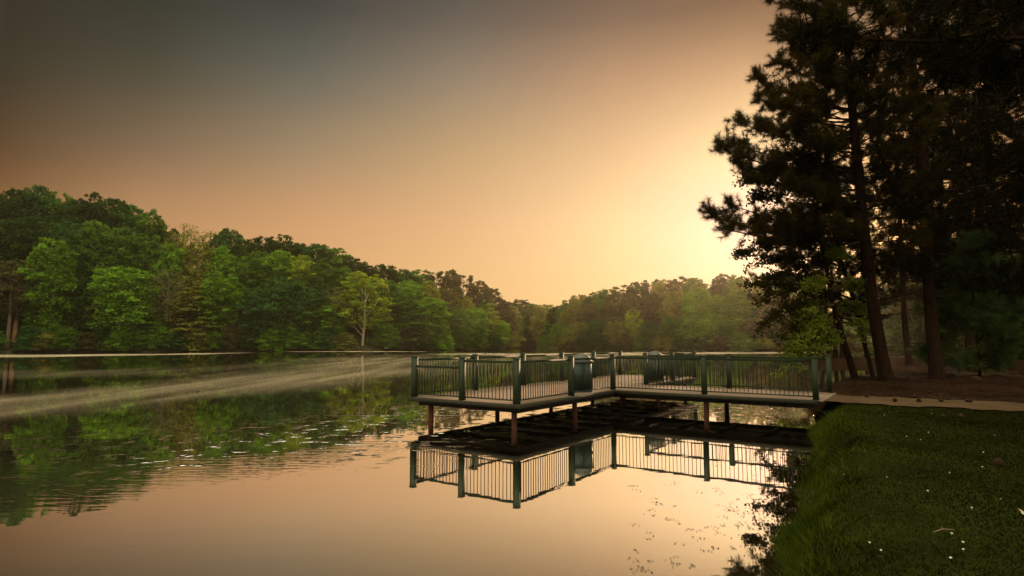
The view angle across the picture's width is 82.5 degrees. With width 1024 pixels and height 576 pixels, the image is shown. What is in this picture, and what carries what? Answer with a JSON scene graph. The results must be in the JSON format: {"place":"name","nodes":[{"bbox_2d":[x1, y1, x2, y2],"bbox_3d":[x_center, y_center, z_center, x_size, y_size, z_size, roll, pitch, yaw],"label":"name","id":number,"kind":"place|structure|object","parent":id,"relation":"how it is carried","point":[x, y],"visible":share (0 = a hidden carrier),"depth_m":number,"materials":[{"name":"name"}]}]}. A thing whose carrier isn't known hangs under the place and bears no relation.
{"place":"outdoors","nodes":[
{"label":"outdoors","id":0,"kind":"place"},
{"bbox_2d":[0,347,895,575],"bbox_3d":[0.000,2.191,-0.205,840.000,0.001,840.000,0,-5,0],"label":"lake water","id":1,"kind":"structure","parent":0,"point":[103,472],"depth_m":10.00,"materials":[{"name":"liquid"}]},
{"bbox_2d":[161,409,787,573],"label":"floating leaves","id":2,"kind":"object","parent":1,"relation":"on","point":[680,523],"visible":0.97,"depth_m":7.03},
{"bbox_2d":[408,350,836,429],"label":"fishing pier","id":3,"kind":"structure","parent":1,"relation":"in","point":[520,395],"depth_m":17.26,"materials":[{"name":"green paint"}]},
{"bbox_2d":[574,353,592,392],"bbox_3d":[2.167,2.635,18.232,0.740,1.185,0.740,0,-5,0],"label":"litter bin","id":4,"kind":"object","parent":3,"relation":"on","point":[576,368],"visible":0.58,"depth_m":17.93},
{"bbox_2d":[0,275,1023,575],"bbox_3d":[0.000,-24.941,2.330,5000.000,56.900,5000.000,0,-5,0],"label":"ground","id":5,"kind":"structure","parent":0,"point":[908,375],"depth_m":7.77,"materials":[{"name":"plant"}]},
{"bbox_2d":[0,270,23,331],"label":"broadleaf tree","id":6,"kind":"object","parent":5,"relation":"on","point":[3,322],"visible":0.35,"depth_m":132.25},
{"bbox_2d":[0,274,29,347],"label":"pine tree","id":7,"kind":"object","parent":5,"relation":"on","point":[10,313],"visible":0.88,"depth_m":130.85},
{"bbox_2d":[0,188,37,234],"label":"broadleaf tree","id":8,"kind":"object","parent":5,"relation":"on","point":[13,199],"visible":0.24,"depth_m":154.22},
{"bbox_2d":[0,259,43,339],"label":"pine tree","id":9,"kind":"object","parent":5,"relation":"on","point":[15,263],"visible":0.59,"depth_m":132.59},
{"bbox_2d":[0,218,44,310],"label":"broadleaf tree","id":10,"kind":"object","parent":5,"relation":"on","point":[18,223],"visible":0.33,"depth_m":141.13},
{"bbox_2d":[10,324,43,350],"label":"bush","id":11,"kind":"object","parent":5,"relation":"on","point":[31,331],"visible":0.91,"depth_m":130.40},
{"bbox_2d":[11,184,58,251],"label":"broadleaf tree","id":12,"kind":"object","parent":5,"relation":"on","point":[39,203],"visible":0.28,"depth_m":155.58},
{"bbox_2d":[10,216,61,316],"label":"broadleaf tree","id":13,"kind":"object","parent":5,"relation":"on","point":[36,226],"visible":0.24,"depth_m":144.19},
{"bbox_2d":[13,237,80,334],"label":"broadleaf tree","id":14,"kind":"object","parent":5,"relation":"on","point":[42,253],"visible":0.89,"depth_m":136.03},
{"bbox_2d":[26,331,68,349],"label":"bush","id":15,"kind":"object","parent":5,"relation":"on","point":[47,338],"visible":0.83,"depth_m":131.48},
{"bbox_2d":[37,191,79,235],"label":"broadleaf tree","id":16,"kind":"object","parent":5,"relation":"on","point":[59,204],"visible":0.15,"depth_m":157.89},
{"bbox_2d":[45,326,84,349],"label":"bush","id":17,"kind":"object","parent":5,"relation":"on","point":[65,330],"visible":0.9,"depth_m":133.69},
{"bbox_2d":[42,198,92,230],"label":"broadleaf tree","id":18,"kind":"object","parent":5,"relation":"on","point":[74,210],"visible":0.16,"depth_m":157.77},
{"bbox_2d":[42,221,98,307],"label":"broadleaf tree","id":19,"kind":"object","parent":5,"relation":"on","point":[67,237],"visible":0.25,"depth_m":146.98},
{"bbox_2d":[57,280,98,335],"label":"broadleaf tree","id":20,"kind":"object","parent":5,"relation":"on","point":[81,300],"visible":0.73,"depth_m":138.66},
{"bbox_2d":[69,191,110,237],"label":"broadleaf tree","id":21,"kind":"object","parent":5,"relation":"on","point":[88,207],"visible":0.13,"depth_m":161.06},
{"bbox_2d":[61,219,123,311],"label":"broadleaf tree","id":22,"kind":"object","parent":5,"relation":"on","point":[90,227],"visible":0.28,"depth_m":148.65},
{"bbox_2d":[84,322,121,350],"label":"bush","id":23,"kind":"object","parent":5,"relation":"on","point":[99,332],"visible":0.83,"depth_m":137.46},
{"bbox_2d":[87,197,135,264],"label":"broadleaf tree","id":24,"kind":"object","parent":5,"relation":"on","point":[111,204],"visible":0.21,"depth_m":161.86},
{"bbox_2d":[102,328,130,350],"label":"bush","id":25,"kind":"object","parent":5,"relation":"on","point":[118,335],"visible":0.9,"depth_m":138.23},
{"bbox_2d":[85,226,150,314],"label":"broadleaf tree","id":26,"kind":"object","parent":5,"relation":"on","point":[130,238],"visible":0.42,"depth_m":150.89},
{"bbox_2d":[83,265,160,335],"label":"broadleaf tree","id":27,"kind":"object","parent":5,"relation":"on","point":[107,280],"visible":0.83,"depth_m":140.92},
{"bbox_2d":[111,204,150,264],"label":"broadleaf tree","id":28,"kind":"object","parent":5,"relation":"on","point":[133,209],"visible":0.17,"depth_m":164.29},
{"bbox_2d":[119,328,153,349],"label":"bush","id":29,"kind":"object","parent":5,"relation":"on","point":[131,339],"visible":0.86,"depth_m":140.26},
{"bbox_2d":[124,208,167,268],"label":"broadleaf tree","id":30,"kind":"object","parent":5,"relation":"on","point":[145,221],"visible":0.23,"depth_m":165.62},
{"bbox_2d":[124,234,170,313],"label":"broadleaf tree","id":31,"kind":"object","parent":5,"relation":"on","point":[151,246],"visible":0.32,"depth_m":153.81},
{"bbox_2d":[131,309,172,339],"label":"broadleaf tree","id":32,"kind":"object","parent":5,"relation":"on","point":[158,314],"visible":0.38,"depth_m":144.79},
{"bbox_2d":[142,324,171,348],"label":"bush","id":33,"kind":"object","parent":5,"relation":"on","point":[160,330],"visible":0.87,"depth_m":141.82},
{"bbox_2d":[141,267,187,329],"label":"broadleaf tree","id":34,"kind":"object","parent":5,"relation":"on","point":[168,292],"visible":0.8,"depth_m":147.43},
{"bbox_2d":[148,241,190,318],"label":"broadleaf tree","id":35,"kind":"object","parent":5,"relation":"on","point":[175,251],"visible":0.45,"depth_m":154.97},
{"bbox_2d":[158,331,191,349],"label":"bush","id":36,"kind":"object","parent":5,"relation":"on","point":[174,338],"visible":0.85,"depth_m":142.76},
{"bbox_2d":[161,231,197,317],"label":"broadleaf tree","id":37,"kind":"object","parent":5,"relation":"on","point":[178,242],"visible":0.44,"depth_m":157.79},
{"bbox_2d":[154,283,227,338],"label":"broadleaf tree","id":38,"kind":"object","parent":5,"relation":"on","point":[185,326],"visible":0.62,"depth_m":147.18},
{"bbox_2d":[173,240,218,321],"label":"broadleaf tree","id":39,"kind":"object","parent":5,"relation":"on","point":[192,271],"visible":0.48,"depth_m":157.34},
{"bbox_2d":[177,326,215,350],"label":"bush","id":40,"kind":"object","parent":5,"relation":"on","point":[194,341],"visible":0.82,"depth_m":144.55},
{"bbox_2d":[196,245,241,317],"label":"broadleaf tree","id":41,"kind":"object","parent":5,"relation":"on","point":[217,257],"visible":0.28,"depth_m":159.20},
{"bbox_2d":[190,273,248,338],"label":"broadleaf tree","id":42,"kind":"object","parent":5,"relation":"on","point":[232,297],"visible":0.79,"depth_m":149.32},
{"bbox_2d":[203,228,245,273],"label":"broadleaf tree","id":43,"kind":"object","parent":5,"relation":"on","point":[228,238],"visible":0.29,"depth_m":171.91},
{"bbox_2d":[219,323,244,348],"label":"bush","id":44,"kind":"object","parent":5,"relation":"on","point":[228,329],"visible":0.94,"depth_m":147.63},
{"bbox_2d":[218,256,258,320],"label":"broadleaf tree","id":45,"kind":"object","parent":5,"relation":"on","point":[239,266],"visible":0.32,"depth_m":160.15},
{"bbox_2d":[237,328,265,349],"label":"bush","id":46,"kind":"object","parent":5,"relation":"on","point":[249,342],"visible":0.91,"depth_m":148.57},
{"bbox_2d":[231,288,281,339],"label":"broadleaf tree","id":47,"kind":"object","parent":5,"relation":"on","point":[255,302],"visible":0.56,"depth_m":151.41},
{"bbox_2d":[239,250,276,322],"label":"broadleaf tree","id":48,"kind":"object","parent":5,"relation":"on","point":[256,261],"visible":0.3,"depth_m":161.54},
{"bbox_2d":[241,235,278,287],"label":"broadleaf tree","id":49,"kind":"object","parent":5,"relation":"on","point":[257,245],"visible":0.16,"depth_m":173.30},
{"bbox_2d":[253,328,283,350],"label":"bush","id":50,"kind":"object","parent":5,"relation":"on","point":[267,344],"visible":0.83,"depth_m":149.55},
{"bbox_2d":[254,249,302,318],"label":"broadleaf tree","id":51,"kind":"object","parent":5,"relation":"on","point":[278,269],"visible":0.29,"depth_m":162.31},
{"bbox_2d":[258,234,298,284],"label":"broadleaf tree","id":52,"kind":"object","parent":5,"relation":"on","point":[285,245],"visible":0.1,"depth_m":174.45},
{"bbox_2d":[258,277,310,339],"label":"broadleaf tree","id":53,"kind":"object","parent":5,"relation":"on","point":[280,290],"visible":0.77,"depth_m":152.54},
{"bbox_2d":[275,324,302,349],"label":"bush","id":54,"kind":"object","parent":5,"relation":"on","point":[286,342],"visible":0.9,"depth_m":150.80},
{"bbox_2d":[278,254,318,326],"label":"broadleaf tree","id":55,"kind":"object","parent":5,"relation":"on","point":[305,263],"visible":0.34,"depth_m":163.67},
{"bbox_2d":[284,287,330,341],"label":"broadleaf tree","id":56,"kind":"object","parent":5,"relation":"on","point":[313,298],"visible":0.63,"depth_m":153.99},
{"bbox_2d":[291,331,324,348],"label":"bush","id":57,"kind":"object","parent":5,"relation":"on","point":[303,337],"visible":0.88,"depth_m":151.03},
{"bbox_2d":[298,243,339,283],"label":"broadleaf tree","id":58,"kind":"object","parent":5,"relation":"on","point":[318,248],"visible":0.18,"depth_m":174.81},
{"bbox_2d":[304,260,340,325],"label":"broadleaf tree","id":59,"kind":"object","parent":5,"relation":"on","point":[320,265],"visible":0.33,"depth_m":164.64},
{"bbox_2d":[303,302,349,342],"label":"broadleaf tree","id":60,"kind":"object","parent":5,"relation":"on","point":[326,323],"visible":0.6,"depth_m":154.12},
{"bbox_2d":[315,327,342,349],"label":"bush","id":61,"kind":"object","parent":5,"relation":"on","point":[331,335],"visible":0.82,"depth_m":152.40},
{"bbox_2d":[316,247,352,292],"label":"broadleaf tree","id":62,"kind":"object","parent":5,"relation":"on","point":[337,259],"visible":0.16,"depth_m":175.49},
{"bbox_2d":[321,266,362,325],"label":"broadleaf tree","id":63,"kind":"object","parent":5,"relation":"on","point":[342,273],"visible":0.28,"depth_m":165.36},
{"bbox_2d":[328,332,361,350],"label":"bush","id":64,"kind":"object","parent":5,"relation":"on","point":[352,341],"visible":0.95,"depth_m":153.28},
{"bbox_2d":[340,273,374,332],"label":"broadleaf tree","id":65,"kind":"object","parent":5,"relation":"on","point":[357,312],"visible":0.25,"depth_m":165.70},
{"bbox_2d":[328,271,395,345],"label":"broadleaf tree","id":66,"kind":"object","parent":5,"relation":"on","point":[384,301],"visible":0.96,"depth_m":158.35,"materials":[{"name":"green plant"}]},
{"bbox_2d":[366,322,400,348],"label":"bush","id":67,"kind":"object","parent":5,"relation":"on","point":[380,332],"visible":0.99,"depth_m":158.36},
{"bbox_2d":[368,279,401,330],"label":"broadleaf tree","id":68,"kind":"object","parent":5,"relation":"on","point":[393,289],"visible":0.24,"depth_m":170.83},
{"bbox_2d":[368,264,401,305],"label":"broadleaf tree","id":69,"kind":"object","parent":5,"relation":"on","point":[391,272],"visible":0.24,"depth_m":182.04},
{"bbox_2d":[383,295,430,343],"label":"broadleaf tree","id":70,"kind":"object","parent":5,"relation":"on","point":[412,320],"visible":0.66,"depth_m":166.22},
{"bbox_2d":[391,279,427,328],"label":"broadleaf tree","id":71,"kind":"object","parent":5,"relation":"on","point":[405,288],"visible":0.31,"depth_m":175.38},
{"bbox_2d":[411,328,437,349],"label":"bush","id":72,"kind":"object","parent":5,"relation":"on","point":[428,343],"visible":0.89,"depth_m":166.06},
{"bbox_2d":[409,297,452,342],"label":"broadleaf tree","id":73,"kind":"object","parent":5,"relation":"on","point":[428,307],"visible":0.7,"depth_m":170.96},
{"bbox_2d":[441,269,464,330],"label":"broadleaf tree","id":74,"kind":"object","parent":5,"relation":"on","point":[453,281],"visible":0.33,"depth_m":197.88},
{"bbox_2d":[441,307,476,344],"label":"broadleaf tree","id":75,"kind":"object","parent":5,"relation":"on","point":[461,321],"visible":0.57,"depth_m":181.48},
{"bbox_2d":[457,307,490,345],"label":"broadleaf tree","id":76,"kind":"object","parent":5,"relation":"on","point":[484,320],"visible":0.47,"depth_m":192.34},
{"bbox_2d":[465,280,498,328],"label":"broadleaf tree","id":77,"kind":"object","parent":5,"relation":"on","point":[482,293],"visible":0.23,"depth_m":212.10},
{"bbox_2d":[493,300,517,340],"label":"broadleaf tree","id":78,"kind":"object","parent":5,"relation":"on","point":[511,319],"visible":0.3,"depth_m":222.41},
{"bbox_2d":[528,304,553,343],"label":"broadleaf tree","id":79,"kind":"object","parent":5,"relation":"on","point":[535,317],"visible":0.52,"depth_m":260.77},
{"bbox_2d":[562,322,586,344],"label":"broadleaf tree","id":80,"kind":"object","parent":5,"relation":"on","point":[572,335],"visible":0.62,"depth_m":202.11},
{"bbox_2d":[571,303,604,338],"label":"broadleaf tree","id":81,"kind":"object","parent":5,"relation":"on","point":[582,310],"visible":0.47,"depth_m":204.59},
{"bbox_2d":[585,319,607,344],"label":"broadleaf tree","id":82,"kind":"object","parent":5,"relation":"on","point":[592,325],"visible":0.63,"depth_m":193.47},
{"bbox_2d":[591,289,621,337],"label":"broadleaf tree","id":83,"kind":"object","parent":5,"relation":"on","point":[601,295],"visible":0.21,"depth_m":205.49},
{"bbox_2d":[602,320,630,345],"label":"broadleaf tree","id":84,"kind":"object","parent":5,"relation":"on","point":[609,332],"visible":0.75,"depth_m":186.04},
{"bbox_2d":[611,295,644,342],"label":"broadleaf tree","id":85,"kind":"object","parent":5,"relation":"on","point":[625,303],"visible":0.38,"depth_m":190.24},
{"bbox_2d":[623,309,643,339],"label":"broadleaf tree","id":86,"kind":"object","parent":5,"relation":"on","point":[632,323],"visible":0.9,"depth_m":183.33,"materials":[{"name":"green plant"}]},
{"bbox_2d":[634,293,670,338],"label":"broadleaf tree","id":87,"kind":"object","parent":5,"relation":"on","point":[649,302],"visible":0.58,"depth_m":184.03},
{"bbox_2d":[655,317,685,344],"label":"broadleaf tree","id":88,"kind":"object","parent":5,"relation":"on","point":[672,330],"visible":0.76,"depth_m":171.45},
{"bbox_2d":[657,290,693,335],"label":"broadleaf tree","id":89,"kind":"object","parent":5,"relation":"on","point":[675,300],"visible":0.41,"depth_m":178.47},
{"bbox_2d":[678,287,714,336],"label":"broadleaf tree","id":90,"kind":"object","parent":5,"relation":"on","point":[691,310],"visible":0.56,"depth_m":171.74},
{"bbox_2d":[693,313,728,345],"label":"broadleaf tree","id":91,"kind":"object","parent":5,"relation":"on","point":[706,330],"visible":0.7,"depth_m":161.69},
{"bbox_2d":[700,295,736,337],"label":"broadleaf tree","id":92,"kind":"object","parent":5,"relation":"on","point":[713,304],"visible":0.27,"depth_m":166.35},
{"bbox_2d":[708,273,735,318],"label":"broadleaf tree","id":93,"kind":"object","parent":5,"relation":"on","point":[718,285],"visible":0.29,"depth_m":175.49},
{"bbox_2d":[715,317,750,346],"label":"broadleaf tree","id":94,"kind":"object","parent":5,"relation":"on","point":[734,323],"visible":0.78,"depth_m":155.13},
{"bbox_2d":[718,290,760,332],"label":"broadleaf tree","id":95,"kind":"object","parent":5,"relation":"on","point":[727,303],"visible":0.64,"depth_m":160.58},
{"bbox_2d":[727,333,756,350],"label":"bush","id":96,"kind":"object","parent":5,"relation":"on","point":[747,341],"visible":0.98,"depth_m":149.32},
{"bbox_2d":[736,318,771,344],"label":"broadleaf tree","id":97,"kind":"object","parent":5,"relation":"on","point":[747,325],"visible":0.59,"depth_m":151.86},
{"bbox_2d":[729,141,875,376],"bbox_3d":[13.332,-1.463,26.224,7.482,11.714,3.654,0,-5,0],"label":"broadleaf tree","id":98,"kind":"object","parent":5,"relation":"on","point":[757,195],"visible":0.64,"depth_m":26.03,"materials":[{"name":"green plant"}]},
{"bbox_2d":[744,191,866,356],"bbox_3d":[31.914,-1.391,64.089,11.965,18.685,14.190,-4,-7,36],"label":"tree","id":99,"kind":"object","parent":5,"relation":"on","point":[853,347],"visible":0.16,"depth_m":63.47,"materials":[{"name":"green plant"}]},
{"bbox_2d":[768,201,884,382],"bbox_3d":[13.495,-0.044,25.773,7.825,8.854,2.556,3,-6,-26],"label":"leaning tree","id":100,"kind":"object","parent":5,"relation":"on","point":[808,335],"visible":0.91,"depth_m":25.56,"materials":[{"name":"green plant"}]},
{"bbox_2d":[697,0,973,380],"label":"pine tree","id":101,"kind":"object","parent":5,"relation":"on","point":[809,105],"visible":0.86,"depth_m":25.41,"materials":[{"name":"green plant"}]},
{"bbox_2d":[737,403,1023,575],"bbox_3d":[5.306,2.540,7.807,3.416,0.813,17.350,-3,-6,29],"label":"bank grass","id":102,"kind":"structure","parent":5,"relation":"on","point":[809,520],"depth_m":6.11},
{"bbox_2d":[872,320,926,356],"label":"bush","id":103,"kind":"object","parent":5,"relation":"on","point":[897,351],"visible":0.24,"depth_m":71.44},
{"bbox_2d":[781,0,1023,185],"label":"pine tree","id":104,"kind":"object","parent":5,"relation":"on","point":[948,38],"visible":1,"depth_m":8.35,"materials":[{"name":"green plant"}]},
{"bbox_2d":[828,37,978,365],"bbox_3d":[28.813,-6.384,43.846,11.355,24.762,9.843,4,-6,-34],"label":"pine tree","id":105,"kind":"object","parent":5,"relation":"on","point":[903,313],"visible":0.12,"depth_m":43.00,"materials":[{"name":"green plant"}]},
{"bbox_2d":[790,403,1023,575],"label":"lawn grass","id":106,"kind":"structure","parent":5,"relation":"on","point":[983,426],"depth_m":6.65,"materials":[{"name":"plant"}]},
{"bbox_2d":[875,165,938,345],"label":"pine tree","id":107,"kind":"object","parent":5,"relation":"on","point":[891,311],"visible":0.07,"depth_m":65.96,"materials":[{"name":"green plant"}]},
{"bbox_2d":[806,0,1023,378],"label":"pine tree","id":108,"kind":"object","parent":5,"relation":"on","point":[926,268],"visible":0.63,"depth_m":25.05,"materials":[{"name":"green plant"}]},
{"bbox_2d":[818,365,1023,410],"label":"pine straw","id":109,"kind":"object","parent":5,"relation":"on","point":[974,384],"visible":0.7,"depth_m":20.87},
{"bbox_2d":[846,4,1023,370],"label":"pine tree","id":110,"kind":"object","parent":5,"relation":"on","point":[969,341],"visible":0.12,"depth_m":33.40,"materials":[{"name":"green plant"}]},
{"bbox_2d":[882,0,1023,298],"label":"pine tree","id":111,"kind":"object","parent":5,"relation":"on","point":[1015,281],"visible":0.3,"depth_m":28.43,"materials":[{"name":"green plant"}]},
{"bbox_2d":[887,96,1021,355],"bbox_3d":[38.436,-5.720,52.381,10.282,24.977,9.565,2,-6,-17],"label":"pine tree","id":112,"kind":"object","parent":5,"relation":"on","point":[910,297],"visible":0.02,"depth_m":52.23,"materials":[{"name":"green plant"}]},
{"bbox_2d":[893,0,1023,186],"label":"pine tree","id":113,"kind":"object","parent":5,"relation":"on","point":[956,160],"visible":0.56,"depth_m":15.39,"materials":[{"name":"green plant"}]},
{"bbox_2d":[896,9,1023,369],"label":"pine tree","id":114,"kind":"object","parent":5,"relation":"on","point":[947,177],"visible":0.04,"depth_m":35.85,"materials":[{"name":"green plant"}]},
{"bbox_2d":[904,225,1023,376],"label":"bush","id":115,"kind":"object","parent":5,"relation":"on","point":[987,309],"visible":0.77,"depth_m":26.92,"materials":[{"name":"green plant"}]},
{"bbox_2d":[0,0,1023,311],"label":"sky","id":116,"kind":"structure","parent":0,"point":[540,152],"materials":[{"name":"orange"}]},
{"bbox_2d":[825,394,1023,410],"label":"path","id":117,"kind":"structure","parent":0,"point":[990,405],"depth_m":15.06,"materials":[{"name":"concrete"}]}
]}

